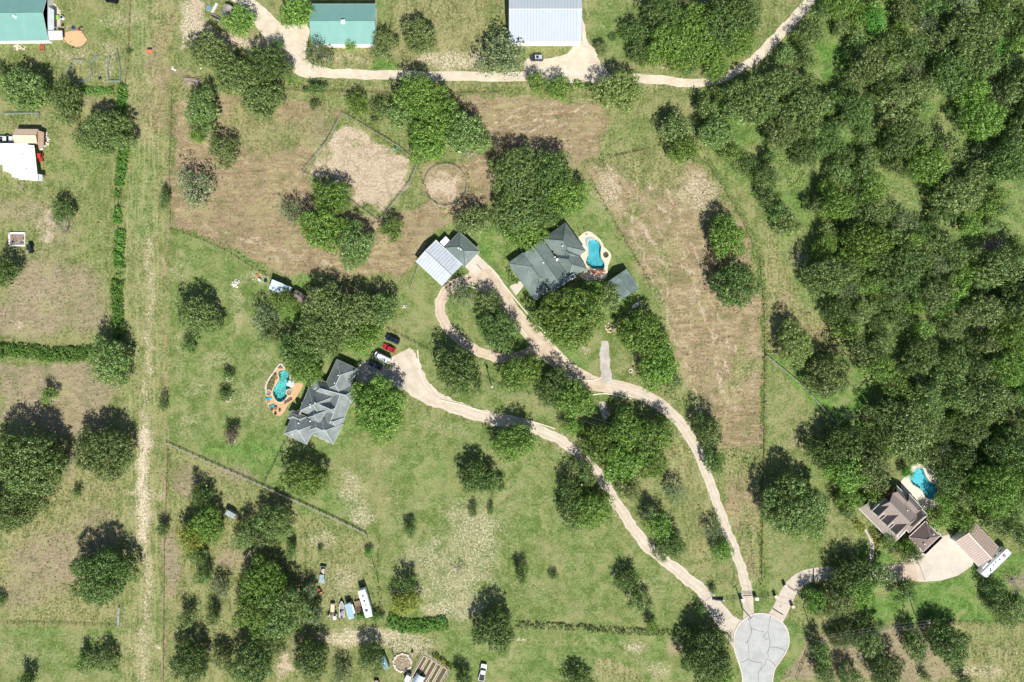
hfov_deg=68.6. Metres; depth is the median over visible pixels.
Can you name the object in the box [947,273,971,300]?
tree
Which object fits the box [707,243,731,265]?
tree
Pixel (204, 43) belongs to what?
oak tree
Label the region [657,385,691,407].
weeds
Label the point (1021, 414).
oak tree
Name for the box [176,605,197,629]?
oak tree
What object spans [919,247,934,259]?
oak tree
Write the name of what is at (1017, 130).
oak tree
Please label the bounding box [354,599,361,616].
flatbed trailer
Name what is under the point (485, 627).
oak tree
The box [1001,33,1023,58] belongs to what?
tree
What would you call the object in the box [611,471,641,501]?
oak tree
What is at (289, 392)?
stone ring
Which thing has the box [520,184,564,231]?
oak tree
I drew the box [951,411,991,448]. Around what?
oak tree
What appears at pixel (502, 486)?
oak tree
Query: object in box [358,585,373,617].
travel trailer
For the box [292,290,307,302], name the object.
playhouse
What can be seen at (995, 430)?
tree
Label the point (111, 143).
oak tree
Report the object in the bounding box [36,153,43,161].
tractor
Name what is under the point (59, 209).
oak tree
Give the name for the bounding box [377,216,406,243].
tree
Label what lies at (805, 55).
oak tree
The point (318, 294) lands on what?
oak tree
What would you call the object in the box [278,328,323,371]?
oak tree
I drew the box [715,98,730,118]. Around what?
tree
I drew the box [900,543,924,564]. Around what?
oak tree
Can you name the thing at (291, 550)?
oak tree
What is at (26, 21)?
house
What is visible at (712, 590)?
bush
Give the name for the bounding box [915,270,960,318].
oak tree
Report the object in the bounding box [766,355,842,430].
fence
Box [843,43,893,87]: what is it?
oak tree
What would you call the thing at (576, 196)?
tree
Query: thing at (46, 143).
stone pile
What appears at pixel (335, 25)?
barn
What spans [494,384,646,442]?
power line
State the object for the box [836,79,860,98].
oak tree
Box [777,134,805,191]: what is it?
weeds
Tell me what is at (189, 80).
log pile
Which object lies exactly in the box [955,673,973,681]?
oak tree
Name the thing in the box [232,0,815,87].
gravel road
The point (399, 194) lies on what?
fence
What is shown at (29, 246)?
utility vehicle
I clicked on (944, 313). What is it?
tree
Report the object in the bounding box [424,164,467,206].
round pen
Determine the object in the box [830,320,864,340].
tree
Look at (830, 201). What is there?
tree
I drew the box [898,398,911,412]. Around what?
oak tree
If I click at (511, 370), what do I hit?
tree
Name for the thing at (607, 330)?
stone pile
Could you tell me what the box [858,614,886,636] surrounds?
oak tree
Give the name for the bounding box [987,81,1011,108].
tree
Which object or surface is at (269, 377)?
retaining wall
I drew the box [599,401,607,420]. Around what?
gravel patch
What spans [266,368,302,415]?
swimming pool
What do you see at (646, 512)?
tree
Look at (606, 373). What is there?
gravel spur
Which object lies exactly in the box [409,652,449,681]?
vegetable garden
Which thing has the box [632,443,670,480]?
tree
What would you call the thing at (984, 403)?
oak tree
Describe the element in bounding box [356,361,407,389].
parking pad
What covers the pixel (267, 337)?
oak tree
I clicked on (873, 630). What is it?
power line
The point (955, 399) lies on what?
oak tree
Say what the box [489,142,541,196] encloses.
oak tree
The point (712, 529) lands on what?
tree
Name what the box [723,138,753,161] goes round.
weeds
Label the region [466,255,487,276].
garage apron
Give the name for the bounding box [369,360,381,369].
parked car
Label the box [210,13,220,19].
board stack
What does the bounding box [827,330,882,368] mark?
oak tree
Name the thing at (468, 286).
edging
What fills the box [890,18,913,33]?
tree
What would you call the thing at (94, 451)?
oak tree
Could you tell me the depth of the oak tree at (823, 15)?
244.69 m
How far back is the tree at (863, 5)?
245.54 m
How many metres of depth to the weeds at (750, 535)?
249.73 m
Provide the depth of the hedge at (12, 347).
249.06 m
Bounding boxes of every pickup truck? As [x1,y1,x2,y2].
[0,136,13,142]
[319,566,326,583]
[478,663,486,680]
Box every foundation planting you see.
[506,266,518,283]
[524,290,533,304]
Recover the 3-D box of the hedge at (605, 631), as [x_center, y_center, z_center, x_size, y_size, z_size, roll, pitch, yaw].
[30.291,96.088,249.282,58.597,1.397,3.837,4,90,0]
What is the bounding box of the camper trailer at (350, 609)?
[344,599,355,618]
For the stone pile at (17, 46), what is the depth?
249.62 m
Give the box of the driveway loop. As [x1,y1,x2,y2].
[434,273,543,362]
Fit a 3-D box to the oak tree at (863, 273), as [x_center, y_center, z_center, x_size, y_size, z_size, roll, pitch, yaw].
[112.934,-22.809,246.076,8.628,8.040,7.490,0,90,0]
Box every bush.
[70,485,83,498]
[308,99,321,112]
[316,546,324,552]
[363,547,373,557]
[487,503,493,515]
[549,570,558,580]
[608,32,616,42]
[708,584,716,595]
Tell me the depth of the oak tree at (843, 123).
244.63 m
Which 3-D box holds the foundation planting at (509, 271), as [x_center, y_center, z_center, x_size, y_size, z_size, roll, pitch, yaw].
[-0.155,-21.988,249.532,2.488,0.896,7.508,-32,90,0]
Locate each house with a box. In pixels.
[0,0,62,43]
[284,359,357,444]
[508,222,586,300]
[858,485,942,553]
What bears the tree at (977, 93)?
on the ground at (426, 452)
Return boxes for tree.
[0,63,9,75]
[0,65,53,112]
[0,254,26,288]
[0,430,74,497]
[0,483,54,533]
[0,593,7,607]
[15,672,37,681]
[38,387,61,404]
[48,196,76,222]
[49,74,83,126]
[52,219,69,237]
[66,544,143,607]
[70,109,137,156]
[70,424,136,484]
[73,649,96,675]
[86,335,135,390]
[90,644,120,673]
[153,522,170,536]
[157,186,171,209]
[157,393,170,411]
[167,636,213,681]
[172,165,218,211]
[172,296,226,336]
[175,519,209,554]
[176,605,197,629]
[181,332,199,354]
[182,82,220,133]
[182,545,209,564]
[183,28,232,70]
[183,503,226,546]
[185,126,210,145]
[187,483,215,510]
[192,562,212,586]
[204,604,220,625]
[207,131,240,170]
[207,576,232,601]
[209,51,260,95]
[209,643,231,670]
[218,389,233,401]
[219,1,258,38]
[221,367,234,379]
[223,423,240,446]
[224,632,276,681]
[230,513,259,553]
[230,583,275,639]
[238,551,293,612]
[240,72,286,124]
[242,41,296,85]
[246,529,279,546]
[249,304,280,339]
[252,584,318,642]
[253,503,296,541]
[257,626,289,656]
[260,320,281,344]
[266,36,287,58]
[267,287,299,315]
[277,0,315,28]
[277,198,301,227]
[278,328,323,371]
[278,458,330,498]
[283,538,297,560]
[284,349,325,386]
[291,636,329,681]
[292,307,350,360]
[295,207,351,253]
[299,36,335,68]
[301,83,327,95]
[301,280,346,323]
[302,578,318,598]
[302,603,323,627]
[309,180,355,215]
[324,290,379,341]
[332,662,352,681]
[337,219,375,272]
[341,316,386,355]
[344,37,357,51]
[345,88,370,117]
[348,371,408,449]
[356,612,371,621]
[356,638,385,676]
[358,292,400,327]
[367,28,400,62]
[367,98,387,126]
[370,610,385,620]
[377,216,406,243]
[383,93,419,131]
[387,589,423,616]
[390,71,450,116]
[393,571,417,593]
[400,16,437,56]
[402,519,416,538]
[407,120,448,168]
[410,96,459,142]
[431,345,482,397]
[434,108,495,154]
[442,278,475,306]
[450,563,463,576]
[451,204,494,235]
[453,671,474,681]
[456,458,497,493]
[468,502,479,518]
[469,604,516,653]
[471,27,528,81]
[475,288,503,317]
[476,309,520,353]
[480,474,506,494]
[484,300,504,325]
[485,157,502,173]
[486,422,539,463]
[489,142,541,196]
[492,138,510,159]
[492,181,546,236]
[496,352,544,394]
[499,214,549,251]
[514,560,530,584]
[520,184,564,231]
[526,71,544,95]
[526,286,608,351]
[529,147,575,195]
[532,363,569,409]
[540,178,591,218]
[541,73,575,101]
[549,378,598,419]
[555,476,587,516]
[557,499,582,533]
[558,418,584,438]
[561,668,594,681]
[570,457,593,479]
[573,489,615,530]
[576,421,626,466]
[582,279,606,299]
[582,470,598,486]
[590,67,646,115]
[593,283,623,313]
[594,41,609,56]
[602,436,646,484]
[603,404,645,451]
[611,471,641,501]
[611,569,638,591]
[615,306,670,357]
[619,15,652,43]
[626,588,654,611]
[628,35,651,64]
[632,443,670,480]
[633,415,676,458]
[637,339,681,392]
[639,54,650,68]
[641,0,688,40]
[641,502,657,518]
[642,16,692,71]
[642,509,673,540]
[644,617,659,634]
[650,547,669,562]
[656,526,687,561]
[658,108,694,144]
[661,113,678,131]
[661,479,688,506]
[665,373,683,392]
[667,131,703,165]
[668,34,704,74]
[669,1,719,66]
[679,625,733,681]
[680,621,708,645]
[681,64,697,75]
[691,411,725,448]
[691,601,706,617]
[694,92,719,120]
[695,31,733,74]
[697,113,737,150]
[700,0,743,52]
[700,447,725,475]
[702,513,723,539]
[704,58,729,82]
[707,212,749,262]
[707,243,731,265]
[708,261,761,308]
[709,84,727,102]
[711,537,734,562]
[712,660,736,681]
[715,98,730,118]
[718,22,758,60]
[718,143,743,162]
[721,73,782,127]
[723,0,763,36]
[733,156,758,180]
[754,159,780,192]
[756,188,778,208]
[758,66,805,99]
[758,470,832,541]
[761,112,799,150]
[761,152,776,164]
[766,201,793,222]
[772,83,832,140]
[773,41,802,68]
[774,211,804,238]
[776,316,813,368]
[790,20,825,48]
[790,44,817,69]
[792,134,818,169]
[792,251,808,268]
[794,71,818,90]
[797,255,857,300]
[800,196,826,216]
[801,355,852,398]
[801,435,841,470]
[802,588,828,614]
[807,3,835,39]
[807,637,831,662]
[808,232,838,261]
[809,595,834,619]
[810,120,845,159]
[813,183,856,221]
[813,659,835,681]
[814,179,834,197]
[816,221,837,233]
[816,648,832,669]
[818,582,856,620]
[819,298,852,324]
[819,448,875,494]
[820,0,860,20]
[820,86,849,116]
[822,421,867,473]
[825,632,844,648]
[827,113,852,131]
[827,154,852,189]
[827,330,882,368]
[827,554,867,594]
[829,14,850,37]
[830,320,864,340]
[831,148,859,166]
[833,489,866,509]
[835,661,864,681]
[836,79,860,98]
[836,245,852,261]
[836,621,860,650]
[837,91,876,133]
[837,279,861,298]
[837,499,855,518]
[838,221,895,267]
[840,206,868,230]
[841,568,876,611]
[843,26,867,61]
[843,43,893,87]
[845,262,867,282]
[846,8,865,35]
[846,297,877,324]
[847,443,892,494]
[849,166,865,186]
[849,190,866,208]
[850,0,868,15]
[851,147,881,178]
[851,272,885,295]
[851,558,896,587]
[851,626,889,658]
[855,123,879,142]
[856,0,888,14]
[857,170,889,207]
[857,354,897,384]
[857,419,890,454]
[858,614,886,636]
[860,2,887,35]
[861,200,897,227]
[862,394,906,427]
[862,485,885,505]
[866,242,934,294]
[866,319,885,336]
[867,650,905,681]
[869,78,890,100]
[869,294,893,314]
[870,28,902,51]
[870,327,897,357]
[871,442,898,463]
[873,77,926,127]
[874,111,898,130]
[875,304,913,334]
[876,118,919,166]
[877,369,917,399]
[878,531,897,552]
[880,69,902,88]
[880,227,909,247]
[882,52,908,75]
[882,157,905,176]
[882,401,939,460]
[886,286,906,303]
[887,540,904,554]
[888,204,923,232]
[890,0,917,26]
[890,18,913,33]
[891,231,926,250]
[892,360,916,376]
[892,575,919,603]
[896,32,932,66]
[897,538,915,554]
[898,163,916,179]
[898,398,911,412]
[900,112,933,139]
[900,465,915,479]
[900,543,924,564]
[901,282,924,302]
[901,337,940,374]
[901,622,929,665]
[902,143,951,185]
[902,297,928,314]
[903,60,926,80]
[904,383,945,422]
[905,72,940,99]
[907,374,926,387]
[908,96,937,117]
[908,447,932,467]
[909,317,937,340]
[911,217,934,241]
[912,0,937,21]
[915,11,940,34]
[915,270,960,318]
[918,669,931,681]
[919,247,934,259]
[920,445,942,471]
[922,178,940,198]
[923,28,949,54]
[923,616,953,640]
[924,0,956,22]
[924,225,957,252]
[924,370,951,394]
[924,506,954,529]
[925,252,956,278]
[925,624,973,670]
[926,45,973,99]
[926,176,987,216]
[927,417,956,442]
[929,207,959,228]
[931,126,968,163]
[931,342,971,384]
[931,458,971,497]
[933,488,958,514]
[934,308,952,322]
[935,312,967,339]
[935,442,953,460]
[936,3,1005,62]
[936,373,978,413]
[937,166,957,181]
[941,241,970,271]
[943,411,965,425]
[944,0,979,18]
[944,297,961,311]
[944,444,980,470]
[946,103,971,124]
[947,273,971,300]
[949,504,976,533]
[951,258,982,287]
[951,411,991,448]
[951,486,975,509]
[952,379,1018,424]
[954,71,993,108]
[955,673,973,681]
[956,214,982,235]
[956,335,981,358]
[957,94,1008,144]
[957,293,1009,329]
[959,353,996,384]
[960,42,1001,88]
[960,156,994,187]
[964,245,986,262]
[964,462,1022,518]
[970,139,992,161]
[970,195,1000,220]
[970,283,990,297]
[971,245,1023,288]
[973,332,1002,356]
[976,510,1008,531]
[977,437,999,457]
[979,579,1009,601]
[980,0,1007,12]
[980,216,1005,231]
[980,424,1023,473]
[981,456,998,467]
[981,593,1000,608]
[983,186,1010,202]
[983,349,1023,392]
[985,135,1023,187]
[985,172,1004,186]
[985,316,1023,356]
[986,33,1007,58]
[986,592,1023,631]
[987,3,1017,31]
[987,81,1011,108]
[989,421,1006,440]
[990,513,1019,540]
[991,52,1016,78]
[992,200,1013,216]
[992,288,1013,305]
[995,24,1011,43]
[996,125,1015,144]
[996,270,1023,324]
[996,413,1023,436]
[997,59,1023,105]
[999,0,1023,13]
[1000,101,1021,122]
[1000,231,1023,259]
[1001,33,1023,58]
[1001,98,1023,149]
[1003,10,1023,48]
[1004,388,1023,408]
[1006,461,1023,494]
[1006,524,1023,547]
[1008,0,1023,16]
[1009,509,1023,523]
[1009,576,1023,593]
[1010,488,1023,514]
[1011,595,1023,606]
[1014,408,1023,424]
[1016,336,1023,354]
[1018,384,1023,405]
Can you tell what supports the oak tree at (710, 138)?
on the ground at (426, 452)
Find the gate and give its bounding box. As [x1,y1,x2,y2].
[117,607,119,626]
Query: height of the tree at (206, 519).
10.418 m
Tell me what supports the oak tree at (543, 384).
on the ground at (426, 452)
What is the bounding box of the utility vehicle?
[26,243,34,252]
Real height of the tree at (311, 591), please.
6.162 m
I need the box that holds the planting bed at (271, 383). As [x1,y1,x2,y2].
[267,365,283,389]
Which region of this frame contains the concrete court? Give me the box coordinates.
[890,534,972,581]
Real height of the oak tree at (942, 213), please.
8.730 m
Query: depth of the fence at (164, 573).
249.22 m
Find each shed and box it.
[13,129,43,148]
[221,4,233,19]
[225,509,237,518]
[269,279,292,293]
[440,236,449,246]
[608,269,638,299]
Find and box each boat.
[339,600,344,618]
[380,653,389,669]
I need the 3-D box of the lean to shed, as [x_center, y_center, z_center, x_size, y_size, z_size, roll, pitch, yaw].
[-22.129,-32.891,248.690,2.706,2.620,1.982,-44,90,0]
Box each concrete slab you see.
[891,562,918,580]
[914,557,933,580]
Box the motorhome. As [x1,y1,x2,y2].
[977,546,1010,577]
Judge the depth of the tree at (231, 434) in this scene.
246.30 m
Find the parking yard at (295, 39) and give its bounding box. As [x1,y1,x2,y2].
[280,24,309,59]
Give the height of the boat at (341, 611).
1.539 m
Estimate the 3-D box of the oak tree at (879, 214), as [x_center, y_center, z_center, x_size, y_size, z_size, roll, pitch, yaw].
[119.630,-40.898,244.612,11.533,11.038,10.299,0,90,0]
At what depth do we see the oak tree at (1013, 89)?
241.93 m
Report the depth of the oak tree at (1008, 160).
240.68 m
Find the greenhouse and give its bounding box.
[404,672,424,681]
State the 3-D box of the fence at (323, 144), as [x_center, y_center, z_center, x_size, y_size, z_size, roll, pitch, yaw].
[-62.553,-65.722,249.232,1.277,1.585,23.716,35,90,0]
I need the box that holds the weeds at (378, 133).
[345,110,416,161]
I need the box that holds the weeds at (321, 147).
[303,115,344,181]
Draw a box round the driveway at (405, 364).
[391,348,709,597]
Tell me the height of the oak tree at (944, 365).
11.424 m
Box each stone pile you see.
[14,44,25,50]
[44,132,49,146]
[231,279,239,287]
[605,322,616,332]
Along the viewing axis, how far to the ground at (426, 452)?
250.00 m
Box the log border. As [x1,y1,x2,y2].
[63,28,87,47]
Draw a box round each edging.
[417,350,432,391]
[440,399,487,412]
[447,280,484,291]
[487,265,600,380]
[505,414,554,428]
[520,328,530,352]
[592,393,630,398]
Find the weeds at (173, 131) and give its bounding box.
[167,97,177,166]
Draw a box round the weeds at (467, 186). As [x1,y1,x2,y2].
[451,164,471,206]
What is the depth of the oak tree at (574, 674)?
246.36 m
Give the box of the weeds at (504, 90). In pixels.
[475,86,524,93]
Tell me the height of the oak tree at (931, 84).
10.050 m
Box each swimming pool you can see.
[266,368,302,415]
[579,231,610,280]
[901,463,942,509]
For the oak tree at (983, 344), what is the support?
on the ground at (426, 452)
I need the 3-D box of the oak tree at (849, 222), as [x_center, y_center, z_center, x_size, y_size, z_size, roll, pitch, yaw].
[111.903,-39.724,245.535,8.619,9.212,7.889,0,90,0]
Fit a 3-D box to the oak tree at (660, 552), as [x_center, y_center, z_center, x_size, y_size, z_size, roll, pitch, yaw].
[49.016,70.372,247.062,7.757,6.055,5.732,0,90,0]
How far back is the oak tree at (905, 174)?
245.75 m
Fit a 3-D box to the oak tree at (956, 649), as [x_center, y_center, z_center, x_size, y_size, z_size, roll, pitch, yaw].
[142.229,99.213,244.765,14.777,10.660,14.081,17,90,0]
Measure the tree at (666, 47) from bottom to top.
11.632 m
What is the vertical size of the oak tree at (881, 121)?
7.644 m
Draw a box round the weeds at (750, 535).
[743,504,754,574]
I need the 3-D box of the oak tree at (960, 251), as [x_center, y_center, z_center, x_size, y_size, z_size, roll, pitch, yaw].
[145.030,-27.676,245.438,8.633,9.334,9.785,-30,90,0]
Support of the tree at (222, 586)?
on the ground at (426, 452)
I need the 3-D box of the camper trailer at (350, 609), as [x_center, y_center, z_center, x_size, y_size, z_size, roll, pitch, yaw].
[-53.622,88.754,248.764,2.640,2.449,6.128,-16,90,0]
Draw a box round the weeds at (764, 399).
[704,157,768,448]
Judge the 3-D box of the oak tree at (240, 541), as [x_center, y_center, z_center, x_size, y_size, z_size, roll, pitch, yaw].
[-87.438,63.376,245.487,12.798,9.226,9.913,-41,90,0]
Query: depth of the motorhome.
246.65 m
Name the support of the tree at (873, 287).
on the ground at (426, 452)
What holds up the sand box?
on the ground at (426, 452)
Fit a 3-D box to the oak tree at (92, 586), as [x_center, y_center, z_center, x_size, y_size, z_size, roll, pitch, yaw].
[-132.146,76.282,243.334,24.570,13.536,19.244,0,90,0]
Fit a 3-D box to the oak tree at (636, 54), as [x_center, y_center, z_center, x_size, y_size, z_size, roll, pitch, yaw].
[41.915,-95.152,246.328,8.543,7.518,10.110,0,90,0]
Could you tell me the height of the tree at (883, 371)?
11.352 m
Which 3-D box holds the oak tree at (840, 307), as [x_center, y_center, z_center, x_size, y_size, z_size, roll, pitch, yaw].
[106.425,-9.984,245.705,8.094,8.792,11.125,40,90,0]
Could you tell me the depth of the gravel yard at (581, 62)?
249.98 m
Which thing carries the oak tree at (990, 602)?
on the ground at (426, 452)
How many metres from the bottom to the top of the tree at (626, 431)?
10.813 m
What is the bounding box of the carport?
[416,240,461,285]
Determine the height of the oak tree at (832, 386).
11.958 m
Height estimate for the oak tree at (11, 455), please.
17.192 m
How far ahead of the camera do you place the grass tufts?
249.82 m
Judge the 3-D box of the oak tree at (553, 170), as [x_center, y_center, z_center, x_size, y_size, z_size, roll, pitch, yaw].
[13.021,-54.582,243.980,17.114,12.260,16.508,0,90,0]
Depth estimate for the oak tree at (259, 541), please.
244.57 m
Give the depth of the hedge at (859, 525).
249.46 m
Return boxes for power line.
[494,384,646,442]
[650,444,749,616]
[824,620,929,641]
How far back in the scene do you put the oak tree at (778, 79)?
241.71 m
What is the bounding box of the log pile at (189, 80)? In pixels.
[182,75,200,85]
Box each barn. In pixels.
[309,4,376,47]
[509,0,581,45]
[951,523,998,566]
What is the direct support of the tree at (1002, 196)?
on the ground at (426, 452)
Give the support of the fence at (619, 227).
on the ground at (426, 452)
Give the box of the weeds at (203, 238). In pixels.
[180,228,306,293]
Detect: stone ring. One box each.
[265,389,271,395]
[286,389,292,395]
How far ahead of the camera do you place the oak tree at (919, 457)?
245.07 m
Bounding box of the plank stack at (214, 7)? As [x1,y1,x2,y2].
[211,3,218,12]
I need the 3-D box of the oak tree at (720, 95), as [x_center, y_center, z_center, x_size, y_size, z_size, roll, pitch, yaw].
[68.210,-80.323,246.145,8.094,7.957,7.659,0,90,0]
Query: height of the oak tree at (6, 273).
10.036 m
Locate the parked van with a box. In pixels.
[374,351,391,363]
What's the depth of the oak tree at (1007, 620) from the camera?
243.74 m
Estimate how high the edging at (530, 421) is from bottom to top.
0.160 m
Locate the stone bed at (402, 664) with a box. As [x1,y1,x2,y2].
[392,653,411,672]
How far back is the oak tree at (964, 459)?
243.72 m
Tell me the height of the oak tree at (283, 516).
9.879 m
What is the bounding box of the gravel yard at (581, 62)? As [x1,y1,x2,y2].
[524,20,608,83]
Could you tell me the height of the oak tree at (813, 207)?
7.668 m
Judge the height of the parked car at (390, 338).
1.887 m
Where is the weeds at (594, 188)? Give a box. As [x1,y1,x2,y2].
[588,180,650,280]
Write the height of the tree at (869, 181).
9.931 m
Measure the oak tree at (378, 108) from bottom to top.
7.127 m
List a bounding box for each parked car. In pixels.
[105,0,118,3]
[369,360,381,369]
[382,344,395,352]
[385,334,399,344]
[530,55,542,61]
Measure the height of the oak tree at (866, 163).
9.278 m
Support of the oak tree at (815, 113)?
on the ground at (426, 452)
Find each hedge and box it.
[0,342,94,362]
[80,84,114,95]
[109,279,124,344]
[112,206,122,224]
[112,228,126,269]
[113,83,128,186]
[113,189,122,198]
[267,374,277,387]
[386,612,448,634]
[516,620,686,637]
[574,79,597,90]
[851,517,864,533]
[867,527,879,546]
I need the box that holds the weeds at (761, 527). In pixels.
[759,450,764,584]
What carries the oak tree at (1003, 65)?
on the ground at (426, 452)
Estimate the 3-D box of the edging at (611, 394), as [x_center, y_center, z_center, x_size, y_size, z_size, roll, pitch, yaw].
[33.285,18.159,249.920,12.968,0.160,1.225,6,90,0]
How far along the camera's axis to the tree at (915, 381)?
246.96 m
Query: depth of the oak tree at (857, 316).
243.80 m
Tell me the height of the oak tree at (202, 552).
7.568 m
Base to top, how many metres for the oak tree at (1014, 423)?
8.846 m
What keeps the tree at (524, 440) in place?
on the ground at (426, 452)
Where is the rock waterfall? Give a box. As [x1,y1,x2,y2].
[592,269,605,273]
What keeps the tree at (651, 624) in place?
on the ground at (426, 452)
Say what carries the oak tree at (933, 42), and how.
on the ground at (426, 452)
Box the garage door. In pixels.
[922,547,931,553]
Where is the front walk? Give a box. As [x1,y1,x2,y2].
[510,281,523,294]
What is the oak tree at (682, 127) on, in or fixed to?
on the ground at (426, 452)
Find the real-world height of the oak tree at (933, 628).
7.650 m
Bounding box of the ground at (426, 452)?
[0,0,1023,681]
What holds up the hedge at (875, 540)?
on the ground at (426, 452)
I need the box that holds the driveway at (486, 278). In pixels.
[469,266,712,491]
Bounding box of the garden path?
[864,529,873,564]
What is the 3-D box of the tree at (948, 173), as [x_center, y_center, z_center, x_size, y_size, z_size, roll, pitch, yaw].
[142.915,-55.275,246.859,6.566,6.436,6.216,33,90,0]
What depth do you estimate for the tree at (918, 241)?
244.29 m
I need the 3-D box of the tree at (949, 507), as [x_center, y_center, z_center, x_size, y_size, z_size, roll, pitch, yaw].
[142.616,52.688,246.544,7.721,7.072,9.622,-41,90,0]
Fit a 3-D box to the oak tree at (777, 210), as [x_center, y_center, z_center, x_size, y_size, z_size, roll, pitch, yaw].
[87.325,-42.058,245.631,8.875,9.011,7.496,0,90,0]
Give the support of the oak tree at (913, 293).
on the ground at (426, 452)
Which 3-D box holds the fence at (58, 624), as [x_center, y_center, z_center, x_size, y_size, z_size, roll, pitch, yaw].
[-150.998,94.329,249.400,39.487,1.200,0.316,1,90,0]
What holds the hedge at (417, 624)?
on the ground at (426, 452)
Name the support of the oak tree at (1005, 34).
on the ground at (426, 452)
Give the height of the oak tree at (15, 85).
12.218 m
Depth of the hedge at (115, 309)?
248.90 m
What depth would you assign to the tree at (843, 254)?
246.31 m
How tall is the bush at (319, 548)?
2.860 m
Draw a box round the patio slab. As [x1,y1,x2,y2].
[53,4,59,26]
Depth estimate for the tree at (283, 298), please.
245.00 m
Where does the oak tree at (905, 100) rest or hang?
on the ground at (426, 452)
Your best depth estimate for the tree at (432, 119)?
241.15 m
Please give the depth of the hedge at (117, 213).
248.96 m
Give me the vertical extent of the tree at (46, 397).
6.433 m
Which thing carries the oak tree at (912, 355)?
on the ground at (426, 452)
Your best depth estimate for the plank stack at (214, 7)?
249.26 m
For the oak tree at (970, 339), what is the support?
on the ground at (426, 452)
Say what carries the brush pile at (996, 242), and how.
on the ground at (426, 452)
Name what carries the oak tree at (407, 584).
on the ground at (426, 452)
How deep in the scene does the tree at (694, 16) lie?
241.24 m
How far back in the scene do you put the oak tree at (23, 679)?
246.44 m
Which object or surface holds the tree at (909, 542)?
on the ground at (426, 452)
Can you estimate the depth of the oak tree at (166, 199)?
246.53 m
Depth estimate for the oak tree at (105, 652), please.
245.72 m
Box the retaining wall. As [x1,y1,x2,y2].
[265,363,284,391]
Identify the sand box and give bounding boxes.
[9,232,25,245]
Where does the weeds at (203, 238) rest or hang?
on the ground at (426, 452)
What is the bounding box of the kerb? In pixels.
[733,613,789,681]
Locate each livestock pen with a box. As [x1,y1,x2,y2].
[2,113,39,118]
[66,63,92,81]
[107,48,120,81]
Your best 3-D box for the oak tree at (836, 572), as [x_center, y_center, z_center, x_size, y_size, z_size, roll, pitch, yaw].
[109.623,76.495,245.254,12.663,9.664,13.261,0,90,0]
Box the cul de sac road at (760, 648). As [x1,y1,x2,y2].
[735,614,787,681]
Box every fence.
[6,623,116,626]
[124,3,130,81]
[162,450,167,681]
[165,443,261,486]
[168,94,172,229]
[170,229,270,278]
[262,486,366,534]
[287,90,497,94]
[302,113,342,171]
[343,113,412,158]
[378,163,417,220]
[585,168,650,286]
[705,158,766,580]
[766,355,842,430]
[932,623,1023,624]
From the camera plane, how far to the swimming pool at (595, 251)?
249.88 m
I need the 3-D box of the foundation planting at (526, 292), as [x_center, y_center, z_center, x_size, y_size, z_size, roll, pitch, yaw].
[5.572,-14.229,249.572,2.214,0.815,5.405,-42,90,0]
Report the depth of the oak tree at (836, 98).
243.24 m
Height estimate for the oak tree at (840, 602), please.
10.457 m
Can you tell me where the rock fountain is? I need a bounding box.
[286,380,293,386]
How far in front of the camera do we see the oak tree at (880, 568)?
243.32 m
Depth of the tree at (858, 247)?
240.22 m
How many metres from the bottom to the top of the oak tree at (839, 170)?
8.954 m
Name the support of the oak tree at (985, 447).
on the ground at (426, 452)
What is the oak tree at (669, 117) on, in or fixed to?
on the ground at (426, 452)
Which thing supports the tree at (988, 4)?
on the ground at (426, 452)
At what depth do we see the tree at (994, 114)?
242.63 m
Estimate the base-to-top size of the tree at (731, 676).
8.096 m
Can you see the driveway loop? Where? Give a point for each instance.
(453, 333)
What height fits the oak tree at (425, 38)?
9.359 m
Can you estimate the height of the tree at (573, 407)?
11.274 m
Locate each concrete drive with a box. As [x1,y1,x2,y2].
[701,591,742,647]
[743,597,753,618]
[769,566,890,621]
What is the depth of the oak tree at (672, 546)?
244.45 m
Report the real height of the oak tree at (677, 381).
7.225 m
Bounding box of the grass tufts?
[0,0,1023,680]
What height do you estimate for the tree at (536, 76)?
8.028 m
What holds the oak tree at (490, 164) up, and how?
on the ground at (426, 452)
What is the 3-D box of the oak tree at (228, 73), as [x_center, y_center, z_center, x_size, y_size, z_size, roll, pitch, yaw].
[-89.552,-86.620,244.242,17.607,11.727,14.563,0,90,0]
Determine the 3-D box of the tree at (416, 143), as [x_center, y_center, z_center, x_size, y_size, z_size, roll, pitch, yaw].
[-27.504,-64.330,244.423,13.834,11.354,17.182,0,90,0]
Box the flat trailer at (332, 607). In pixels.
[329,600,335,612]
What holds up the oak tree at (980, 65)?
on the ground at (426, 452)
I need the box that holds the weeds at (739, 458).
[723,444,753,469]
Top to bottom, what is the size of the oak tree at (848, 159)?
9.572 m
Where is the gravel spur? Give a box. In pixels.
[599,341,612,382]
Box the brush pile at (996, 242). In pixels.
[983,238,1001,250]
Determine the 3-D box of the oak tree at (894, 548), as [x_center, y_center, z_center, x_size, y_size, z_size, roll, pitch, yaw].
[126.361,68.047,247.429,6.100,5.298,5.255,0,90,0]
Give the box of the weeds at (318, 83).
[284,80,350,91]
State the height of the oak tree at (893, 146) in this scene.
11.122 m
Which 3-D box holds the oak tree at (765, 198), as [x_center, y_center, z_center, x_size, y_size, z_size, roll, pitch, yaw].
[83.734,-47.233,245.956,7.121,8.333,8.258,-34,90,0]
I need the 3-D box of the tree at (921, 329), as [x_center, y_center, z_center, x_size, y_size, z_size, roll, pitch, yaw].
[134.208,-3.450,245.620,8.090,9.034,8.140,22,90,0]
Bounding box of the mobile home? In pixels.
[0,143,46,182]
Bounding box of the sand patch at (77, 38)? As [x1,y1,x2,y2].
[63,30,86,46]
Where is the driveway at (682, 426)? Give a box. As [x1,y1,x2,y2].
[605,382,752,596]
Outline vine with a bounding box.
[432,652,452,670]
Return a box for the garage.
[444,232,479,266]
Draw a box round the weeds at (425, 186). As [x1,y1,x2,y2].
[417,166,445,209]

